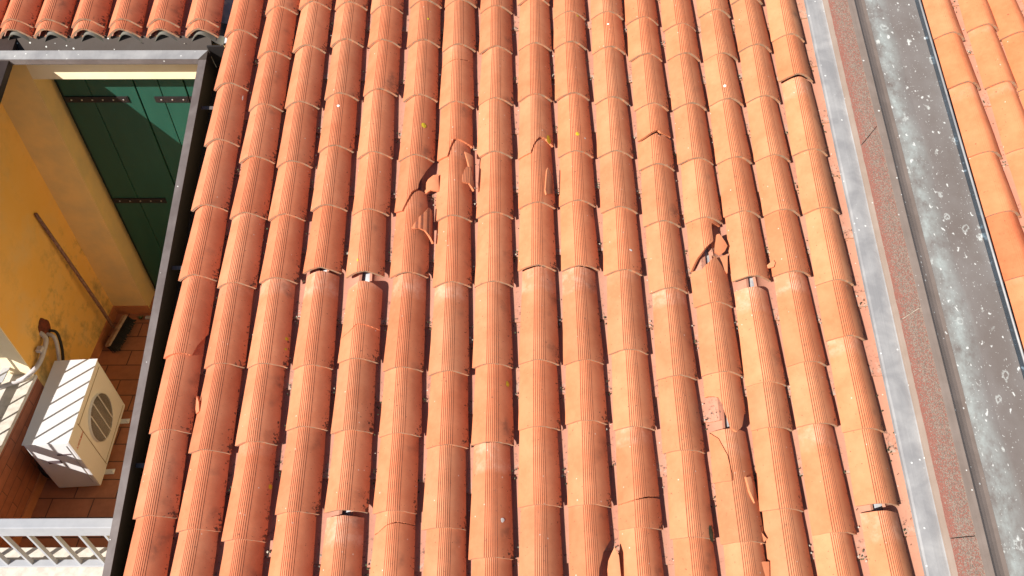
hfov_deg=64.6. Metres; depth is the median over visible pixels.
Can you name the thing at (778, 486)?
cover tile
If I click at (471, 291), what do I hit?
channel tile
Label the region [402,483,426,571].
channel tile
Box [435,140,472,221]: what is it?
cover tile
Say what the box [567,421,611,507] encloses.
cover tile
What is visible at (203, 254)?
cover tile
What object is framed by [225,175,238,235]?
channel tile
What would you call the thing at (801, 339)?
cover tile
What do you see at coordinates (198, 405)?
tile shard
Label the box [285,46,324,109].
cover tile
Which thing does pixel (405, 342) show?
cover tile
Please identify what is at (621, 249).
cover tile
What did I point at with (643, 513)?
cover tile
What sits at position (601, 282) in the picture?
channel tile
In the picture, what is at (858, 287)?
channel tile
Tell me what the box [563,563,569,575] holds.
channel tile
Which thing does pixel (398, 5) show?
cover tile
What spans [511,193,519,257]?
channel tile
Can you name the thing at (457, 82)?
cover tile
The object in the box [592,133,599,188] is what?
channel tile
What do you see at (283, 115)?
channel tile
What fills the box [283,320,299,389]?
channel tile
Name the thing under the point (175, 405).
cover tile
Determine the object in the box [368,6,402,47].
cover tile
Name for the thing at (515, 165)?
channel tile
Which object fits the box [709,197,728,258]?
channel tile
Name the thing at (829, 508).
cover tile
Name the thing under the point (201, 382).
channel tile
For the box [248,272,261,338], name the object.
channel tile
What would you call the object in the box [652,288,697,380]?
cover tile
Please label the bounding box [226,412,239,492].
channel tile
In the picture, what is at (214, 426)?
cover tile
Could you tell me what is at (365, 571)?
channel tile
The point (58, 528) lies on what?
railing
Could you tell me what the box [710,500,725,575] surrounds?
channel tile
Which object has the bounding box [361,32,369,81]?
channel tile
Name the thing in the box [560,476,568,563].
channel tile
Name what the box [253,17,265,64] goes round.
channel tile
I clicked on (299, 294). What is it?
channel tile
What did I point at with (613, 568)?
tile shard
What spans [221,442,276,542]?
cover tile
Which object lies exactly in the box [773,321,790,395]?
channel tile
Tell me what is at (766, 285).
channel tile
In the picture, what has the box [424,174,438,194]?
tile shard
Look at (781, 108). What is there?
channel tile
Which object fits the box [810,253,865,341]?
cover tile
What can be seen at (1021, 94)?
cover tile
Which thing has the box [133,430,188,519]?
cover tile
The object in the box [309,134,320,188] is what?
channel tile
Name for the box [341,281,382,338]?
cover tile
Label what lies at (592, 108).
channel tile
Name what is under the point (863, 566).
channel tile
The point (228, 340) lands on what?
cover tile
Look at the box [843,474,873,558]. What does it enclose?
channel tile
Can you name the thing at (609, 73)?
cover tile
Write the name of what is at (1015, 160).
cover tile
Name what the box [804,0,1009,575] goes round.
wall capping
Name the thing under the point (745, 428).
channel tile
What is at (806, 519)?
channel tile
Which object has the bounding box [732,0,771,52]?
cover tile
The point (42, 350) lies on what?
drain hose
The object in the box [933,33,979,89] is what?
cover tile
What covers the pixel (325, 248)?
cover tile
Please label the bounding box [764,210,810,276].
cover tile
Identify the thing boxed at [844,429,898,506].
cover tile
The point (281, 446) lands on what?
channel tile
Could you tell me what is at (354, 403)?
cover tile
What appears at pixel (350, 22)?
cover tile
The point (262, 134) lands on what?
cover tile
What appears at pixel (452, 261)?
cover tile
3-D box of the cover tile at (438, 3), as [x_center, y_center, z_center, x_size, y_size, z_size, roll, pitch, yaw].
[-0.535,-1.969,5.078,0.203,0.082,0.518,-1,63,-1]
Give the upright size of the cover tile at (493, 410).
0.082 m
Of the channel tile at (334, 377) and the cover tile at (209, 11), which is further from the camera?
the cover tile at (209, 11)
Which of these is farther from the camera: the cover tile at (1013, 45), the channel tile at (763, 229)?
the cover tile at (1013, 45)
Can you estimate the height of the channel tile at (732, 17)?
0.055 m
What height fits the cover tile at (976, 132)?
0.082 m
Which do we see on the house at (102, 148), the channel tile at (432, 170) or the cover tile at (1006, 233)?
the channel tile at (432, 170)
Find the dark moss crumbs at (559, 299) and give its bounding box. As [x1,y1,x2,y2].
[69,1,1023,574]
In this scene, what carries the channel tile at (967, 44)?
on the neighbour house at (980, 205)
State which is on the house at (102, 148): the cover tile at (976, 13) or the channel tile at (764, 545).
the channel tile at (764, 545)
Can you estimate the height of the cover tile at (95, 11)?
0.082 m
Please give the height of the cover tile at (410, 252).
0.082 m
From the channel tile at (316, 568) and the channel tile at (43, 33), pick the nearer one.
the channel tile at (316, 568)
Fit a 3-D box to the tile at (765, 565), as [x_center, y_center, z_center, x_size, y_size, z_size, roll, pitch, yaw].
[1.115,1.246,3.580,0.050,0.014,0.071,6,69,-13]
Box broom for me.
[34,213,136,352]
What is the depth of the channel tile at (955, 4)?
5.05 m
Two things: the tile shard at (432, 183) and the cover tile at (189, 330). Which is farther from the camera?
the tile shard at (432, 183)
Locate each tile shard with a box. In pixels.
[195,396,200,413]
[411,208,433,243]
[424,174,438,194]
[462,166,473,191]
[464,152,473,174]
[544,168,553,194]
[607,547,620,575]
[714,234,726,255]
[717,254,727,273]
[744,477,754,502]
[767,261,774,268]
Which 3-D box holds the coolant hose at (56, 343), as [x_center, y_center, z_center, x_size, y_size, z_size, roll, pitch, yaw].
[-3.188,0.717,5.679,0.079,0.536,0.652,-8,48,-8]
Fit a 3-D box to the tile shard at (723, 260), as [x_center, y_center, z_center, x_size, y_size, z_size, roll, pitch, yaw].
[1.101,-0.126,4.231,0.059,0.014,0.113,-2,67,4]
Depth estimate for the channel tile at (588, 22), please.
5.01 m
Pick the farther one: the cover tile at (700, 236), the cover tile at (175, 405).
the cover tile at (700, 236)
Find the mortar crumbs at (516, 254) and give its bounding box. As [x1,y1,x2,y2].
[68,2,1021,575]
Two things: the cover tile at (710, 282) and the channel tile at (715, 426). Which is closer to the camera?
the channel tile at (715, 426)
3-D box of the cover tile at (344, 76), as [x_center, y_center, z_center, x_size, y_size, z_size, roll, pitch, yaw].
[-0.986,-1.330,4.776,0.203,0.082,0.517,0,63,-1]
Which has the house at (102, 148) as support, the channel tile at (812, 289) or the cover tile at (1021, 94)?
the channel tile at (812, 289)
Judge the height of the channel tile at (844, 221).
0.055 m
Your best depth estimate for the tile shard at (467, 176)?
4.38 m
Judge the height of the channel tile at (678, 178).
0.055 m
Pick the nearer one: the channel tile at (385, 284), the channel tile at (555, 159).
the channel tile at (385, 284)
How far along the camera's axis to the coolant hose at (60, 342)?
5.76 m
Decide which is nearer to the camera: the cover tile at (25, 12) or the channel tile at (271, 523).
the channel tile at (271, 523)
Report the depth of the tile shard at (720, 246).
4.25 m
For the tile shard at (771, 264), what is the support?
on the cover tile at (747, 255)
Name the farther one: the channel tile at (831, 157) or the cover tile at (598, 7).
the cover tile at (598, 7)
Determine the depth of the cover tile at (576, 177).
4.41 m
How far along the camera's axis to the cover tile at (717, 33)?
4.85 m
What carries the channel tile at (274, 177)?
on the house at (102, 148)
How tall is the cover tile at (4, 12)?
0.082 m
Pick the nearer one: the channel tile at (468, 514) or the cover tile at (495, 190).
the channel tile at (468, 514)
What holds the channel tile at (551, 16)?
on the house at (102, 148)
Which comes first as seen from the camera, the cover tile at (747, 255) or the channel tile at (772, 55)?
the cover tile at (747, 255)
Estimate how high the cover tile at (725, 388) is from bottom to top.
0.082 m
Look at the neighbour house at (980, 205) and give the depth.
4.49 m
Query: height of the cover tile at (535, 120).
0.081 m
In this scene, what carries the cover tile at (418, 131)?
on the house at (102, 148)
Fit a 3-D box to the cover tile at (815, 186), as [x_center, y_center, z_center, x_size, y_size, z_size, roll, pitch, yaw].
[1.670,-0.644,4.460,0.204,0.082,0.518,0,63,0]
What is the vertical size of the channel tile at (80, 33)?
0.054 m
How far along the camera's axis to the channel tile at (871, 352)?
4.08 m
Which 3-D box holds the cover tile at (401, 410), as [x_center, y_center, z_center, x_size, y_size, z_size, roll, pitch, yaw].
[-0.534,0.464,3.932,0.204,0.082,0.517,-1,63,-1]
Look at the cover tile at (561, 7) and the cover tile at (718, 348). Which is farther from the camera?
the cover tile at (561, 7)
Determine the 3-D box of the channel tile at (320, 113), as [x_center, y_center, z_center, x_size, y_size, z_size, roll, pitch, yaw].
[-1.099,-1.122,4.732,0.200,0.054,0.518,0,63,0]
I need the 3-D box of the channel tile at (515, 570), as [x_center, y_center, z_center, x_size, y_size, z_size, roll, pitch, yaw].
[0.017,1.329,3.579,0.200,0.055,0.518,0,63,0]
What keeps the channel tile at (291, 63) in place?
on the house at (102, 148)
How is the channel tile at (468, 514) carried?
on the house at (102, 148)
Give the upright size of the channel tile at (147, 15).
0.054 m
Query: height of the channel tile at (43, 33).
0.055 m
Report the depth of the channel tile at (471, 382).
4.00 m
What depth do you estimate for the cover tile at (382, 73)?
4.74 m
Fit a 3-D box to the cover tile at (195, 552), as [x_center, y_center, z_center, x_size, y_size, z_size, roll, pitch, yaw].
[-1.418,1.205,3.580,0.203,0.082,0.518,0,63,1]
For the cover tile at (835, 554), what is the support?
on the house at (102, 148)
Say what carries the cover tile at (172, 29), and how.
on the house at (102, 148)
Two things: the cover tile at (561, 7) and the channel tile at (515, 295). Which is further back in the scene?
the cover tile at (561, 7)
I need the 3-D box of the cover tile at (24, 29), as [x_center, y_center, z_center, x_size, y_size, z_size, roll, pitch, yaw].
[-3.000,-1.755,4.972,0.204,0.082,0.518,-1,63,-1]
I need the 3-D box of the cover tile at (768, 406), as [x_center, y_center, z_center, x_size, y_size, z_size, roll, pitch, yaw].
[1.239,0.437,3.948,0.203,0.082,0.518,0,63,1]
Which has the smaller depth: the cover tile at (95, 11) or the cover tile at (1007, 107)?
the cover tile at (1007, 107)
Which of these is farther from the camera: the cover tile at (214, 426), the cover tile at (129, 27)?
the cover tile at (129, 27)
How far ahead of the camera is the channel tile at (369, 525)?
3.70 m
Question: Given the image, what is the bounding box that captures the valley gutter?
[864,0,1023,575]
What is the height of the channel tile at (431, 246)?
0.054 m
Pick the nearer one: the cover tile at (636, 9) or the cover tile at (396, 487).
the cover tile at (396, 487)
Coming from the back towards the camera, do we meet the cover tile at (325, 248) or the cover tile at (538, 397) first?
the cover tile at (325, 248)
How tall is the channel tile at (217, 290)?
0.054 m
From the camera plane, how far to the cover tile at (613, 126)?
4.56 m
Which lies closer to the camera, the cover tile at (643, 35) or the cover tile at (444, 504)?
the cover tile at (444, 504)
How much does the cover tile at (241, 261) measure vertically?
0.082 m
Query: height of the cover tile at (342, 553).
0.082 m
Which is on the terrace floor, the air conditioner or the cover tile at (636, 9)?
the air conditioner
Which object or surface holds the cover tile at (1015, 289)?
on the neighbour house at (980, 205)
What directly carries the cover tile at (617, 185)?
on the house at (102, 148)
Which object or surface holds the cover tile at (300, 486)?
on the house at (102, 148)
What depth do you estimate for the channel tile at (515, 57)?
4.87 m
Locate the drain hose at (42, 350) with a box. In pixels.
[0,331,48,389]
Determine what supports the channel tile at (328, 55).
on the house at (102, 148)
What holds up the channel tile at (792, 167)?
on the house at (102, 148)
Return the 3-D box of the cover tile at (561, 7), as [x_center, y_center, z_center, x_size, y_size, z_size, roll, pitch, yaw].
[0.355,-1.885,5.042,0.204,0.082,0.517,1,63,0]
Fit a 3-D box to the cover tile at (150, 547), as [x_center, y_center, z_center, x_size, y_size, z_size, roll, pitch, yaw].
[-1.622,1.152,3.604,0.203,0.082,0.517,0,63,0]
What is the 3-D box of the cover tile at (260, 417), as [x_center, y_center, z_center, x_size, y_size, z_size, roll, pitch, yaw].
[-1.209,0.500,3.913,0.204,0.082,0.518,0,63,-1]
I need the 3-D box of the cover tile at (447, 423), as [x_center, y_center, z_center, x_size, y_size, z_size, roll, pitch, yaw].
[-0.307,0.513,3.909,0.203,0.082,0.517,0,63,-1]
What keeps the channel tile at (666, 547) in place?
on the house at (102, 148)
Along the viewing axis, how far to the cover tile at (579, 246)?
4.26 m
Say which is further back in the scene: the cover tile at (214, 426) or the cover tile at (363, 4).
the cover tile at (363, 4)
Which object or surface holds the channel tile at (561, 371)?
on the house at (102, 148)
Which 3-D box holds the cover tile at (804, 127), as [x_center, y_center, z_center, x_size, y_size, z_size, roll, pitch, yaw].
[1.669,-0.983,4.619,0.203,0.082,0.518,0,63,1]
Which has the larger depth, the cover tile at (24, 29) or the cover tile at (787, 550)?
the cover tile at (24, 29)
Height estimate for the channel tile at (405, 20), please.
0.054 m
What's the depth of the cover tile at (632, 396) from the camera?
3.90 m
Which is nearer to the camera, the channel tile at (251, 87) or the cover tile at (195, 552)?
the cover tile at (195, 552)
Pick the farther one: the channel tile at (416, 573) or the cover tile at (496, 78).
the cover tile at (496, 78)
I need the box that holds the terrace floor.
[19,310,151,547]
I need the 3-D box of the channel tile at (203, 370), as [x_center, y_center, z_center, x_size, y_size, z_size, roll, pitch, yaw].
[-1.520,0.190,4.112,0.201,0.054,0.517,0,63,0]
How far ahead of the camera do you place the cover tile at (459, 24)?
4.88 m
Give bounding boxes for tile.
[0,0,6,22]
[0,0,8,25]
[0,0,12,36]
[0,0,40,27]
[0,0,42,38]
[33,0,47,36]
[33,0,76,38]
[35,0,74,27]
[68,0,84,36]
[71,0,110,28]
[71,0,112,38]
[105,0,121,36]
[107,2,147,37]
[109,0,147,27]
[123,516,175,575]
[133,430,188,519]
[141,0,157,36]
[146,0,185,37]
[147,0,184,27]
[149,337,205,433]
[163,275,215,358]
[167,538,177,575]
[170,529,218,575]
[173,451,191,537]
[176,450,229,532]
[178,205,227,281]
[180,0,195,36]
[185,0,223,37]
[186,0,222,27]
[187,375,204,450]
[188,364,241,454]
[191,140,237,211]
[200,305,215,374]
[204,84,247,146]
[204,283,253,368]
[213,236,228,304]
[213,493,229,575]
[214,30,256,91]
[217,213,264,288]
[219,539,264,575]
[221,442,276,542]
[224,0,263,38]
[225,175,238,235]
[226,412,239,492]
[230,157,274,219]
[234,121,247,175]
[235,364,284,445]
[237,339,251,411]
[239,105,280,163]
[244,65,257,120]
[247,278,294,368]
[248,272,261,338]
[249,52,289,111]
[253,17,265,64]
[257,7,296,59]
[259,207,270,271]
[259,215,303,283]
[261,0,267,17]
[262,557,270,575]
[264,471,281,556]
[265,0,299,15]
[268,162,310,221]
[268,512,316,575]
[269,150,278,206]
[274,390,291,470]
[275,427,325,514]
[276,102,317,168]
[277,94,286,149]
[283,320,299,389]
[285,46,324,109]
[286,44,295,93]
[286,365,331,430]
[292,2,330,53]
[292,254,319,319]
[292,271,339,369]
[293,3,300,42]
[299,0,331,10]
[301,189,313,253]
[303,205,346,273]
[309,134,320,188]
[311,146,351,211]
[313,479,341,563]
[313,564,320,575]
[316,80,326,133]
[318,94,356,152]
[319,515,363,575]
[322,394,334,478]
[323,31,332,79]
[324,40,361,100]
[324,430,371,512]
[327,256,362,324]
[329,0,335,30]
[330,3,365,47]
[330,324,342,394]
[331,359,375,433]
[335,0,367,10]
[338,324,379,363]
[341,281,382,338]
[343,196,354,255]
[345,210,385,277]
[349,136,359,196]
[350,480,375,567]
[352,152,391,215]
[355,82,364,135]
[357,89,394,159]
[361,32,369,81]
[362,568,370,575]
[363,40,399,96]
[365,0,371,32]
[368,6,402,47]
[369,261,404,325]
[370,0,403,14]
[370,402,381,479]
[370,523,414,575]
[373,433,418,513]
[374,511,414,534]
[375,325,387,401]
[379,367,421,437]
[383,273,425,371]
[385,199,395,261]
[390,139,400,198]
[390,190,428,278]
[394,85,405,138]
[394,155,432,212]
[398,33,408,84]
[398,95,435,162]
[402,0,410,32]
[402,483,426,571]
[403,40,437,102]
[407,1,440,47]
[409,0,441,8]
[413,263,434,327]
[414,571,422,575]
[417,182,436,262]
[418,402,428,482]
[420,140,438,197]
[421,445,465,529]
[422,328,431,402]
[423,528,465,575]
[426,371,468,448]
[428,282,469,375]
[432,216,471,287]
[435,88,440,139]
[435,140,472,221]
[437,102,472,161]
[438,35,442,87]
[439,59,473,109]
[440,0,444,34]
[442,0,475,52]
[442,45,472,67]
[445,0,476,7]
[466,415,488,493]
[466,494,471,575]
[468,272,475,343]
[468,344,475,414]
[468,442,513,559]
[470,208,477,271]
[471,97,478,150]
[471,151,479,207]
[471,364,513,445]
[471,557,511,575]
[472,46,481,96]
[472,282,512,368]
[475,0,480,45]
[475,213,513,286]
[476,152,513,218]
[477,98,512,158]
[478,47,513,105]
[479,6,512,54]
[480,0,512,14]
[497,396,518,474]
[509,258,532,322]
[510,84,519,134]
[511,0,519,31]
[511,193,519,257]
[511,323,519,395]
[511,475,520,558]
[512,31,518,83]
[512,135,518,193]
[512,559,518,575]
[517,0,549,5]
[518,0,551,51]
[518,43,552,102]
[518,95,553,159]
[518,138,555,209]
[518,203,556,271]
[518,360,560,430]
[518,427,561,507]
[519,266,559,365]
[519,505,562,575]
[540,256,573,321]
[549,0,553,31]
[549,32,554,79]
[550,80,557,133]
[551,134,559,194]
[553,0,585,19]
[553,195,560,255]
[554,11,586,49]
[555,42,589,100]
[557,322,565,394]
[557,395,567,475]
[558,93,593,158]
[559,152,596,207]
[560,201,599,271]
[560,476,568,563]
[562,267,603,365]
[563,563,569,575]
[565,360,607,424]
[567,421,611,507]
[568,504,610,575]
[583,252,606,319]
[585,0,591,28]
[585,29,593,78]
[588,79,596,132]
[590,0,623,19]
[591,12,625,54]
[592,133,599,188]
[593,47,628,104]
[593,189,602,251]
[596,98,633,158]
[599,551,620,575]
[600,151,637,213]
[600,320,611,391]
[603,207,642,275]
[605,392,615,465]
[605,466,619,550]
[607,270,648,354]
[611,350,655,430]
[615,427,658,504]
[618,498,662,529]
[618,498,663,575]
[622,0,626,32]
[623,33,631,83]
[624,0,658,25]
[627,17,662,61]
[627,83,636,137]
[631,54,668,111]
[631,135,649,194]
[636,104,670,141]
[636,194,646,258]
[637,133,674,171]
[641,164,680,227]
[641,259,653,327]
[643,477,673,564]
[646,221,687,293]
[646,328,658,397]
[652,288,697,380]
[652,397,666,477]
[655,1,665,46]
[656,99,676,154]
[658,375,704,453]
[660,0,695,31]
[661,47,670,98]
[663,565,674,575]
[665,24,700,61]
[666,450,714,542]
[668,54,706,110]
[673,155,683,214]
[673,537,717,575]
[674,104,713,164]
[679,215,703,277]
[681,159,722,224]
[686,218,719,271]
[686,251,705,344]
[691,0,700,32]
[691,257,732,307]
[693,345,721,422]
[696,0,730,18]
[696,33,705,84]
[696,302,742,376]
[700,10,737,60]
[701,38,743,106]
[701,401,724,499]
[702,85,712,137]
[703,372,745,431]
[708,246,748,326]
[709,99,752,164]
[709,138,720,196]
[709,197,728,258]
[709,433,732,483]
[710,428,765,544]
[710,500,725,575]
[718,157,760,217]
[723,541,765,575]
[725,211,770,281]
[727,0,735,32]
[730,0,762,4]
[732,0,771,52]
[733,32,742,80]
[734,286,786,386]
[734,326,746,396]
[738,81,750,134]
[739,397,756,480]
[740,45,780,103]
[746,135,759,192]
[746,382,792,430]
[747,96,790,162]
[752,254,779,320]
[752,427,803,511]
[754,480,767,560]
[756,155,800,216]
[756,193,768,253]
[761,0,769,30]
[762,509,813,575]
[762,561,769,575]
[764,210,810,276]
[766,0,804,42]
[767,31,790,81]
[773,35,812,81]
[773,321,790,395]
[774,271,826,366]
[776,76,792,134]
[781,77,827,156]
[785,134,798,190]
[787,362,837,427]
[787,396,802,474]
[794,150,839,214]
[795,0,806,19]
[795,191,809,254]
[797,67,828,123]
[797,424,856,535]
[798,475,814,559]
[800,18,816,67]
[805,208,854,285]
[806,254,821,322]
[808,511,859,575]
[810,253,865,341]
[811,559,817,575]
[817,323,835,395]
[821,123,839,176]
[827,336,884,432]
[831,176,853,238]
[832,396,849,473]
[843,239,867,306]
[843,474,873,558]
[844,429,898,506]
[857,307,881,376]
[857,559,869,575]
[860,510,912,575]
[871,376,897,453]
[882,453,915,536]
[903,536,923,575]
[921,0,964,40]
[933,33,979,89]
[948,82,1001,158]
[950,0,958,6]
[954,6,973,54]
[958,0,998,32]
[968,25,1017,89]
[968,55,990,106]
[968,152,1020,217]
[984,107,1008,165]
[985,212,1023,281]
[986,82,1023,154]
[988,0,1023,40]
[1001,141,1023,212]
[1002,32,1023,91]
[1002,166,1023,226]
[1004,276,1023,352]
[1016,0,1023,15]
[1018,90,1023,108]
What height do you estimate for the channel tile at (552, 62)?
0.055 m
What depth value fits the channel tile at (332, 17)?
5.01 m
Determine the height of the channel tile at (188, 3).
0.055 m
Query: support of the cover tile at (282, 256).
on the house at (102, 148)
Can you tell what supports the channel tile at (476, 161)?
on the house at (102, 148)
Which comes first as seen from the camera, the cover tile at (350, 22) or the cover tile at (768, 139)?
the cover tile at (768, 139)
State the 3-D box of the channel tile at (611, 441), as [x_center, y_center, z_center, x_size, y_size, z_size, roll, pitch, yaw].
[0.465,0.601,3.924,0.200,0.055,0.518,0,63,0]
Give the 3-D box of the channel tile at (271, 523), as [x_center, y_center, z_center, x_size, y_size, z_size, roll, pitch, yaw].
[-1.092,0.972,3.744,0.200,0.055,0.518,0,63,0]
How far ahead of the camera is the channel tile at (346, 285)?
4.22 m
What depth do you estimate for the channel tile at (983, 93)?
4.78 m
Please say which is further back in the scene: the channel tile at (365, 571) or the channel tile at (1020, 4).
the channel tile at (1020, 4)
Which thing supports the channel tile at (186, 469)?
on the house at (102, 148)
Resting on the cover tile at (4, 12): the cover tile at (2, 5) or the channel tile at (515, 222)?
the cover tile at (2, 5)
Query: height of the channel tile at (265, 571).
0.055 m
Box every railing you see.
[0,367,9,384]
[0,518,112,567]
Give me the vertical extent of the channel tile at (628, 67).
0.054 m
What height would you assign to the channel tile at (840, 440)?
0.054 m
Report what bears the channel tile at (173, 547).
on the house at (102, 148)
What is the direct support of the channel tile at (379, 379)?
on the house at (102, 148)
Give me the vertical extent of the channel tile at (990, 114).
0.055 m
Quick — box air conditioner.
[22,359,129,487]
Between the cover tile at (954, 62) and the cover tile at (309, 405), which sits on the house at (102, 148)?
the cover tile at (309, 405)
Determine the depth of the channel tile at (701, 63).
4.86 m
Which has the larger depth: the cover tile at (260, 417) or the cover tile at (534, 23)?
the cover tile at (534, 23)
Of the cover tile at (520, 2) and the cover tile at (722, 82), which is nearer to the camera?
the cover tile at (722, 82)
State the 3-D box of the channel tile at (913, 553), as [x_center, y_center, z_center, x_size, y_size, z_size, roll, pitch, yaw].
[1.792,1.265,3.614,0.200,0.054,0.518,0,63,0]
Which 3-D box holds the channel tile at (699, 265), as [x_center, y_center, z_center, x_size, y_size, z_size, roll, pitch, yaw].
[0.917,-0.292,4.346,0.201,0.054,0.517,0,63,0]
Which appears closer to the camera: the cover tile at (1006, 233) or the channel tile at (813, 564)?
the channel tile at (813, 564)
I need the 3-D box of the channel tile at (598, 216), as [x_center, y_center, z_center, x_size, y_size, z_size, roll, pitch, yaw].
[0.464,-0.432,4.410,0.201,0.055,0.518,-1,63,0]
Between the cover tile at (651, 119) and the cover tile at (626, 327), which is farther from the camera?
the cover tile at (651, 119)
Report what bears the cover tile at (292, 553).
on the house at (102, 148)
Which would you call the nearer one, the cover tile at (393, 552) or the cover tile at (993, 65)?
the cover tile at (393, 552)
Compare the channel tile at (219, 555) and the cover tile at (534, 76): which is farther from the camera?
the cover tile at (534, 76)
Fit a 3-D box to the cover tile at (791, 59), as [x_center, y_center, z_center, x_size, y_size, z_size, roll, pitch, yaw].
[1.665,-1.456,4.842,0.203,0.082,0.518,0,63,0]
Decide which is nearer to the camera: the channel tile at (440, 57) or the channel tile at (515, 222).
the channel tile at (515, 222)
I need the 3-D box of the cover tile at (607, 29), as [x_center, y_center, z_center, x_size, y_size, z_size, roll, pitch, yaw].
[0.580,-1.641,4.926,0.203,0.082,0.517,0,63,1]
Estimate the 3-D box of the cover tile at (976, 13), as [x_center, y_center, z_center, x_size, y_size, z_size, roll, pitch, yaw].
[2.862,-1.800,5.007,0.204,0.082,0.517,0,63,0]
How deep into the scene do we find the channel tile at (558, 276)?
4.22 m
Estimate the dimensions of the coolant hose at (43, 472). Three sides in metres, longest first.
0.318 x 0.143 x 0.090 m
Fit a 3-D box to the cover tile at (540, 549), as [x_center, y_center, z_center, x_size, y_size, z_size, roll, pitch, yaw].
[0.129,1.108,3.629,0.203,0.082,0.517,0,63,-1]
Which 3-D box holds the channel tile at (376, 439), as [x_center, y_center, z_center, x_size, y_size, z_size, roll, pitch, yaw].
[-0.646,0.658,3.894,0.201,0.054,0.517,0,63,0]
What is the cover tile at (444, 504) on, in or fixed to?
on the house at (102, 148)
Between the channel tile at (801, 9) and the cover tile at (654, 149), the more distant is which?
the channel tile at (801, 9)
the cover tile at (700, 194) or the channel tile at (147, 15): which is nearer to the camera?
the cover tile at (700, 194)
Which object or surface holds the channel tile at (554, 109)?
on the house at (102, 148)
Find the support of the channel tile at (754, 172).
on the house at (102, 148)
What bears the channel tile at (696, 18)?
on the house at (102, 148)
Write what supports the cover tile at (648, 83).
on the house at (102, 148)
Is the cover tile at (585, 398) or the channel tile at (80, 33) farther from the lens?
the channel tile at (80, 33)
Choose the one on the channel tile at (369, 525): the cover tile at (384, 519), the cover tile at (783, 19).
the cover tile at (384, 519)
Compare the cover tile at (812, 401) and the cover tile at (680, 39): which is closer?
the cover tile at (812, 401)
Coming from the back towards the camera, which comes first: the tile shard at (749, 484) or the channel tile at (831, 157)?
the channel tile at (831, 157)
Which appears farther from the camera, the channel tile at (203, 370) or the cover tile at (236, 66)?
the cover tile at (236, 66)
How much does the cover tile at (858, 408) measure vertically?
0.082 m
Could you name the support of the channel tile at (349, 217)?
on the house at (102, 148)
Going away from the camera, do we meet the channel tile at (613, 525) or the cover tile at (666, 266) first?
the channel tile at (613, 525)
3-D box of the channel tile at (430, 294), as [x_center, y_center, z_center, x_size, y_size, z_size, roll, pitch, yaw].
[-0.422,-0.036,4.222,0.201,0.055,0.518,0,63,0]
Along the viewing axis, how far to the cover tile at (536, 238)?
4.26 m
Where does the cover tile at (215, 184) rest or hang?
on the house at (102, 148)
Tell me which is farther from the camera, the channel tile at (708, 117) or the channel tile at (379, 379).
the channel tile at (708, 117)
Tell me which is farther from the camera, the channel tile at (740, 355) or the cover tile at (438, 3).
the cover tile at (438, 3)
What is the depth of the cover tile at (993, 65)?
4.78 m
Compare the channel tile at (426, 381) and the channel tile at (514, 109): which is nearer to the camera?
the channel tile at (426, 381)
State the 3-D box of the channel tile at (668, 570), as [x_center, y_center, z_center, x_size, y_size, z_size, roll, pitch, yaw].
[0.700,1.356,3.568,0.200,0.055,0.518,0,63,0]
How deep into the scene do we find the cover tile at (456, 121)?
4.56 m
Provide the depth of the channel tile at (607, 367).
4.05 m
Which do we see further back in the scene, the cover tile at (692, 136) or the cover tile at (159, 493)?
the cover tile at (692, 136)
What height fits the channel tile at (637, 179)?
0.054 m
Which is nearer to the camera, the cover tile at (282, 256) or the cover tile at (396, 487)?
the cover tile at (396, 487)
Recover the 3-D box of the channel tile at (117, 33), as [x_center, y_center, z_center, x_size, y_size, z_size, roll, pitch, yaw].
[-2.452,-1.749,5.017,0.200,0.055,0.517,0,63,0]
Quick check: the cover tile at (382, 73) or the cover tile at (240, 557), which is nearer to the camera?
the cover tile at (240, 557)
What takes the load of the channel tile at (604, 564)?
on the house at (102, 148)
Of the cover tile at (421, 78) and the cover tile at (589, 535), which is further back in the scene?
the cover tile at (421, 78)
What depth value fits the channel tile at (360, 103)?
4.70 m
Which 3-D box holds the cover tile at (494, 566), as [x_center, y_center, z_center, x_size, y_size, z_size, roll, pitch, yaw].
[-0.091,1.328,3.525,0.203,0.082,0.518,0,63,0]
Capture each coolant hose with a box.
[36,461,51,479]
[46,332,60,360]
[48,329,64,359]
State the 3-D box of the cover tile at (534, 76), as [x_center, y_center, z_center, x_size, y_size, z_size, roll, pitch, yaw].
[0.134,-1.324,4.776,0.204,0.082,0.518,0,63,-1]
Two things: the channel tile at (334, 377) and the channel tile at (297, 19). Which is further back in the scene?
the channel tile at (297, 19)
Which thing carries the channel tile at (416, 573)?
on the house at (102, 148)
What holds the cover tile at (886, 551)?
on the house at (102, 148)
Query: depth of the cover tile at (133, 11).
4.89 m
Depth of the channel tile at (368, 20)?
5.00 m
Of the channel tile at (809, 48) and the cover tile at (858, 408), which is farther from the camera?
the channel tile at (809, 48)
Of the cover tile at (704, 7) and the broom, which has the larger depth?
the broom
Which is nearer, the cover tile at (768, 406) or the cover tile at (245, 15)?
the cover tile at (768, 406)
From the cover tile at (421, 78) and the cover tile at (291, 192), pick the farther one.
the cover tile at (421, 78)
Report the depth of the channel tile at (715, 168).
4.53 m
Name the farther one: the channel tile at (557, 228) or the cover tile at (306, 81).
the cover tile at (306, 81)
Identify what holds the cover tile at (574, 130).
on the house at (102, 148)
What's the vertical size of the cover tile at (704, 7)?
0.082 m
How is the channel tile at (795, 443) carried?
on the house at (102, 148)
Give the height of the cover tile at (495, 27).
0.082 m
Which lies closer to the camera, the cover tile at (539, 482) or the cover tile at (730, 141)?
the cover tile at (539, 482)
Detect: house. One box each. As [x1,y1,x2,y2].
[0,0,882,575]
[876,2,1023,536]
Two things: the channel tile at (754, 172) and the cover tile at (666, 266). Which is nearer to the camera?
the cover tile at (666, 266)

